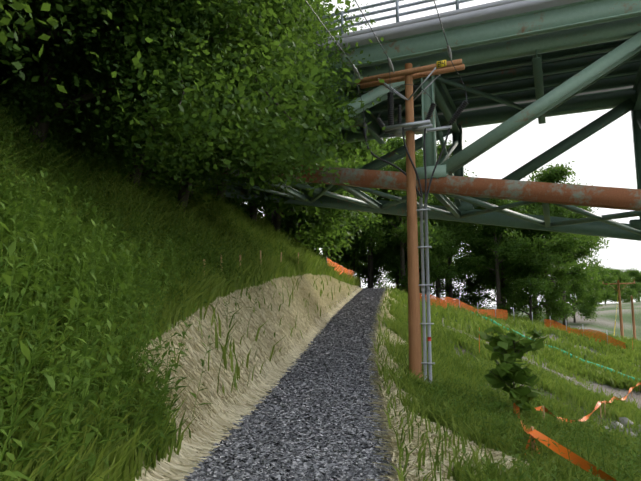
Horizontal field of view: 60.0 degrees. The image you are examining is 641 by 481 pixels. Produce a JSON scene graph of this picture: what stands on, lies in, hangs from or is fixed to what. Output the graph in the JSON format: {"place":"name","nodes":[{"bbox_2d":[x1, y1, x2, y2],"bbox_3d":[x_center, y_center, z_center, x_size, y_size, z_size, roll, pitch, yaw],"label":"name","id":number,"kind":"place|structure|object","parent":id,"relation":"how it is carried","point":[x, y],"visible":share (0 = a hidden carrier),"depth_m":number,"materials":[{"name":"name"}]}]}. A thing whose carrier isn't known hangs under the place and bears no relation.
{"place":"outdoors","nodes":[
{"label":"outdoors","id":0,"kind":"place"},
{"bbox_2d":[189,302,640,480],"bbox_3d":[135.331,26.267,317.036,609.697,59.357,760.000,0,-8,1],"label":"ground","id":1,"kind":"structure","parent":0,"point":[604,322],"depth_m":83.24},
{"bbox_2d":[0,0,152,133],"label":"tree","id":2,"kind":"object","parent":1,"relation":"on","point":[21,4],"visible":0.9,"depth_m":8.59,"materials":[{"name":"green plant"}]},
{"bbox_2d":[0,0,347,138],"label":"tree","id":3,"kind":"object","parent":1,"relation":"on","point":[117,21],"visible":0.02,"depth_m":12.83,"materials":[{"name":"green plant"}]},
{"bbox_2d":[0,0,350,212],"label":"tree","id":4,"kind":"object","parent":1,"relation":"on","point":[158,79],"visible":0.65,"depth_m":11.85,"materials":[{"name":"green plant"}]},
{"bbox_2d":[0,0,361,195],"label":"tree","id":5,"kind":"object","parent":1,"relation":"on","point":[270,142],"visible":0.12,"depth_m":17.65,"materials":[{"name":"green plant"}]},
{"bbox_2d":[8,18,367,211],"bbox_3d":[-5.473,-6.666,23.129,15.261,13.320,13.400,12,-8,-21],"label":"tree","id":6,"kind":"object","parent":1,"relation":"on","point":[218,181],"visible":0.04,"depth_m":21.18,"materials":[{"name":"green plant"}]},
{"bbox_2d":[0,0,380,186],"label":"tree","id":7,"kind":"object","parent":1,"relation":"on","point":[329,69],"visible":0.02,"depth_m":21.97,"materials":[{"name":"green plant"}]},
{"bbox_2d":[0,0,398,213],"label":"tree","id":8,"kind":"object","parent":1,"relation":"on","point":[282,76],"visible":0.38,"depth_m":12.91,"materials":[{"name":"green plant"}]},
{"bbox_2d":[157,33,347,198],"bbox_3d":[-6.182,-7.719,27.390,15.539,13.563,13.644,11,-8,-17],"label":"tree","id":9,"kind":"object","parent":1,"relation":"on","point":[236,169],"depth_m":25.80,"materials":[{"name":"green plant"}]},
{"bbox_2d":[156,1,384,222],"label":"tree","id":10,"kind":"object","parent":1,"relation":"on","point":[260,198],"depth_m":34.09,"materials":[{"name":"green plant"}]},
{"bbox_2d":[199,129,376,258],"bbox_3d":[-4.418,-6.614,36.898,15.163,15.047,14.206,-3,-9,23],"label":"tree","id":11,"kind":"object","parent":1,"relation":"on","point":[325,225],"visible":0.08,"depth_m":37.18,"materials":[{"name":"green plant"}]},
{"bbox_2d":[226,144,373,263],"bbox_3d":[-3.201,-5.970,41.547,14.996,14.828,13.971,-1,-8,10],"label":"tree","id":12,"kind":"object","parent":1,"relation":"on","point":[277,225],"depth_m":42.80,"materials":[{"name":"green plant"}]},
{"bbox_2d":[176,286,426,480],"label":"gravel stones","id":13,"kind":"object","parent":1,"relation":"on","point":[342,341],"visible":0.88,"depth_m":8.22,"materials":[{"name":"grey gravel"}]},
{"bbox_2d":[271,143,360,224],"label":"tree","id":14,"kind":"object","parent":1,"relation":"on","point":[273,219],"depth_m":47.34,"materials":[{"name":"green plant"}]},
{"bbox_2d":[108,273,528,480],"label":"straw fibres","id":15,"kind":"object","parent":1,"relation":"on","point":[221,412],"depth_m":9.76,"materials":[{"name":"beige plant"}]},
{"bbox_2d":[0,99,640,480],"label":"grass","id":16,"kind":"structure","parent":1,"relation":"on","point":[125,463],"depth_m":11.72,"materials":[{"name":"green plant"}]},
{"bbox_2d":[0,81,640,480],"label":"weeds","id":17,"kind":"object","parent":1,"relation":"on","point":[32,229],"visible":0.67,"depth_m":6.06,"materials":[{"name":"green plant"}]},
{"bbox_2d":[247,144,393,258],"bbox_3d":[0.195,-4.889,57.498,15.369,15.106,15.150,-3,-9,22],"label":"tree","id":18,"kind":"object","parent":1,"relation":"on","point":[369,242],"depth_m":56.57,"materials":[{"name":"green plant"}]},
{"bbox_2d":[262,140,392,245],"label":"tree","id":19,"kind":"object","parent":1,"relation":"on","point":[300,214],"visible":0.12,"depth_m":45.09,"materials":[{"name":"green plant"}]},
{"bbox_2d":[15,131,639,455],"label":"stakes","id":20,"kind":"object","parent":1,"relation":"on","point":[532,443],"visible":0.21,"depth_m":17.59,"materials":[{"name":"brown wood"}]},
{"bbox_2d":[513,383,640,480],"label":"orange tape","id":21,"kind":"object","parent":20,"relation":"attached to","point":[584,464],"visible":0.69,"depth_m":6.76,"materials":[{"name":"orange plastic"}]},
{"bbox_2d":[268,138,395,249],"bbox_3d":[-0.467,-5.189,51.173,14.322,14.675,15.166,-2,-8,15],"label":"tree","id":22,"kind":"object","parent":1,"relation":"on","point":[363,153],"visible":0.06,"depth_m":50.94,"materials":[{"name":"green plant"}]},
{"bbox_2d":[327,259,353,276],"bbox_3d":[1.989,2.686,45.232,0.383,1.421,15.699,-1,-8,10],"label":"orange fence","id":23,"kind":"object","parent":1,"relation":"on","point":[342,269],"depth_m":42.79,"materials":[{"name":"orange plastic"}]},
{"bbox_2d":[306,1,377,105],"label":"tree","id":24,"kind":"object","parent":1,"relation":"on","point":[352,28],"depth_m":25.28,"materials":[{"name":"green plant"}]},
{"bbox_2d":[322,249,381,287],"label":"tree","id":25,"kind":"object","parent":1,"relation":"on","point":[356,263],"depth_m":81.31,"materials":[{"name":"green plant"}]},
{"bbox_2d":[321,242,389,287],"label":"tree","id":26,"kind":"object","parent":1,"relation":"on","point":[359,268],"visible":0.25,"depth_m":72.27,"materials":[{"name":"green plant"}]},
{"bbox_2d":[357,195,396,287],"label":"tree","id":27,"kind":"object","parent":1,"relation":"on","point":[370,273],"depth_m":62.38,"materials":[{"name":"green plant"}]},
{"bbox_2d":[363,219,406,287],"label":"tree","id":28,"kind":"object","parent":1,"relation":"on","point":[397,271],"visible":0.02,"depth_m":69.65,"materials":[{"name":"green plant"}]},
{"bbox_2d":[305,0,467,382],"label":"utility pole","id":29,"kind":"object","parent":1,"relation":"on","point":[410,128],"visible":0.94,"depth_m":14.10,"materials":[{"name":"brown wood"}]},
{"bbox_2d":[363,136,427,287],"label":"tree","id":30,"kind":"object","parent":1,"relation":"on","point":[397,142],"visible":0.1,"depth_m":65.12,"materials":[{"name":"green plant"}]},
{"bbox_2d":[367,150,444,292],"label":"tree","id":31,"kind":"object","parent":1,"relation":"on","point":[402,234],"visible":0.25,"depth_m":57.30,"materials":[{"name":"green plant"}]},
{"bbox_2d":[373,149,460,276],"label":"tree","id":32,"kind":"object","parent":1,"relation":"on","point":[431,198],"depth_m":67.74,"materials":[{"name":"green plant"}]},
{"bbox_2d":[371,222,468,294],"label":"tree","id":33,"kind":"object","parent":1,"relation":"on","point":[439,273],"visible":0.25,"depth_m":58.82,"materials":[{"name":"green plant"}]},
{"bbox_2d":[201,0,640,240],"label":"bridge truss","id":34,"kind":"object","parent":1,"relation":"on","point":[525,62],"visible":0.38,"depth_m":23.85,"materials":[{"name":"green metal"}]},
{"bbox_2d":[376,194,465,268],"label":"tree","id":35,"kind":"object","parent":1,"relation":"on","point":[449,252],"visible":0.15,"depth_m":61.97,"materials":[{"name":"green plant"}]},
{"bbox_2d":[378,250,467,286],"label":"tree","id":36,"kind":"object","parent":1,"relation":"on","point":[387,277],"depth_m":96.17,"materials":[{"name":"green plant"}]},
{"bbox_2d":[383,259,477,305],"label":"tree","id":37,"kind":"object","parent":1,"relation":"on","point":[456,295],"visible":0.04,"depth_m":67.99,"materials":[{"name":"green plant"}]},
{"bbox_2d":[384,137,476,299],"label":"tree","id":38,"kind":"object","parent":1,"relation":"on","point":[438,282],"visible":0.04,"depth_m":65.66,"materials":[{"name":"green plant"}]},
{"bbox_2d":[420,293,446,308],"bbox_3d":[8.373,4.729,43.114,3.240,1.651,0.149,3,-8,-18],"label":"orange fence","id":39,"kind":"object","parent":1,"relation":"on","point":[432,299],"visible":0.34,"depth_m":43.26,"materials":[{"name":"orange plastic"}]},
{"bbox_2d":[440,221,478,301],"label":"tree","id":40,"kind":"object","parent":1,"relation":"on","point":[462,224],"visible":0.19,"depth_m":65.06,"materials":[{"name":"green plant"}]},
{"bbox_2d":[326,256,607,341],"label":"fence posts","id":41,"kind":"object","parent":1,"relation":"on","point":[495,308],"visible":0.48,"depth_m":46.85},
{"bbox_2d":[442,297,507,319],"bbox_3d":[13.023,5.872,47.396,7.026,2.018,0.550,3,-9,-23],"label":"orange fence","id":42,"kind":"object","parent":41,"relation":"attached to","point":[481,310],"visible":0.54,"depth_m":47.91,"materials":[{"name":"orange plastic"}]},
{"bbox_2d":[452,235,516,315],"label":"tree","id":43,"kind":"object","parent":1,"relation":"on","point":[483,274],"depth_m":73.74,"materials":[{"name":"green plant"}]},
{"bbox_2d":[454,243,546,320],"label":"tree","id":44,"kind":"object","parent":1,"relation":"on","point":[478,297],"visible":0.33,"depth_m":68.10,"materials":[{"name":"green plant"}]},
{"bbox_2d":[442,196,560,308],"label":"tree","id":45,"kind":"object","parent":1,"relation":"on","point":[468,263],"visible":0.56,"depth_m":60.05,"materials":[{"name":"green plant"}]},
{"bbox_2d":[451,200,558,314],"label":"tree","id":46,"kind":"object","parent":1,"relation":"on","point":[486,279],"visible":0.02,"depth_m":66.12,"materials":[{"name":"green plant"}]},
{"bbox_2d":[478,326,547,414],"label":"sapling","id":47,"kind":"object","parent":1,"relation":"on","point":[507,350],"visible":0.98,"depth_m":12.01,"materials":[{"name":"green plant"}]},
{"bbox_2d":[479,243,581,322],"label":"tree","id":48,"kind":"object","parent":1,"relation":"on","point":[528,280],"visible":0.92,"depth_m":55.96,"materials":[{"name":"green plant"}]},
{"bbox_2d":[486,200,591,319],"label":"tree","id":49,"kind":"object","parent":1,"relation":"on","point":[549,274],"depth_m":77.34,"materials":[{"name":"green plant"}]},
{"bbox_2d":[479,202,613,323],"bbox_3d":[23.555,2.337,59.760,11.540,14.774,14.974,3,-9,-21],"label":"tree","id":50,"kind":"object","parent":1,"relation":"on","point":[565,246],"visible":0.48,"depth_m":57.57,"materials":[{"name":"green plant"}]},
{"bbox_2d":[465,308,639,379],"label":"rope","id":51,"kind":"object","parent":1,"relation":"on","point":[495,322],"visible":0.25,"depth_m":36.68,"materials":[{"name":"green fabric"}]},
{"bbox_2d":[479,327,632,351],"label":"orange marker stakes","id":52,"kind":"object","parent":1,"relation":"on","point":[479,340],"visible":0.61,"depth_m":24.88,"materials":[{"name":"orange"}]},
{"bbox_2d":[514,161,600,324],"bbox_3d":[26.292,0.560,64.284,12.520,19.719,12.174,7,-11,-41],"label":"tree","id":53,"kind":"object","parent":1,"relation":"on","point":[557,173],"visible":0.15,"depth_m":63.34,"materials":[{"name":"green plant"}]},
{"bbox_2d":[537,206,621,326],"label":"tree","id":54,"kind":"object","parent":1,"relation":"on","point":[585,251],"visible":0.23,"depth_m":68.02,"materials":[{"name":"green plant"}]},
{"bbox_2d":[551,273,608,322],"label":"tree","id":55,"kind":"object","parent":1,"relation":"on","point":[587,304],"visible":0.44,"depth_m":87.82,"materials":[{"name":"green plant"}]},
{"bbox_2d":[544,319,625,348],"bbox_3d":[21.363,7.625,45.094,0.319,2.454,7.136,5,-9,-30],"label":"orange fence","id":56,"kind":"object","parent":1,"relation":"on","point":[586,330],"visible":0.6,"depth_m":44.76,"materials":[{"name":"orange plastic"}]},
{"bbox_2d":[577,264,617,301],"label":"tree","id":57,"kind":"object","parent":1,"relation":"on","point":[609,287],"visible":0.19,"depth_m":126.64,"materials":[{"name":"green plant"}]},
{"bbox_2d":[601,267,627,303],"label":"tree","id":58,"kind":"object","parent":1,"relation":"on","point":[616,271],"visible":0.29,"depth_m":147.09,"materials":[{"name":"green plant"}]},
{"bbox_2d":[588,406,640,439],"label":"riprap rocks","id":59,"kind":"object","parent":1,"relation":"on","point":[624,421],"visible":0.29,"depth_m":19.21,"materials":[{"name":"stone"}]},
{"bbox_2d":[602,279,635,337],"bbox_3d":[31.522,7.627,57.775,3.016,7.200,3.671,-2,-8,16],"label":"pole","id":60,"kind":"object","parent":1,"relation":"on","point":[620,312],"visible":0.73,"depth_m":58.88,"materials":[{"name":"brown wood"}]},
{"bbox_2d":[610,272,638,302],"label":"tree","id":61,"kind":"object","parent":1,"relation":"on","point":[630,292],"visible":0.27,"depth_m":155.72,"materials":[{"name":"green plant"}]},
{"bbox_2d":[619,267,640,301],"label":"tree","id":62,"kind":"object","parent":1,"relation":"on","point":[634,273],"visible":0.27,"depth_m":168.43,"materials":[{"name":"green plant"}]},
{"bbox_2d":[621,269,640,302],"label":"tree","id":63,"kind":"object","parent":1,"relation":"on","point":[638,278],"visible":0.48,"depth_m":178.13,"materials":[{"name":"green plant"}]},
{"bbox_2d":[631,296,635,338],"bbox_3d":[36.458,9.352,64.660,0.314,5.800,0.314,3,-9,-21],"label":"pole","id":64,"kind":"object","parent":1,"relation":"on","point":[633,322],"visible":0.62,"depth_m":64.62,"materials":[{"name":"brown wood"}]},
{"bbox_2d":[244,0,640,308],"label":"sky","id":65,"kind":"structure","parent":0,"point":[606,158],"materials":[{"name":"white"}]}
]}

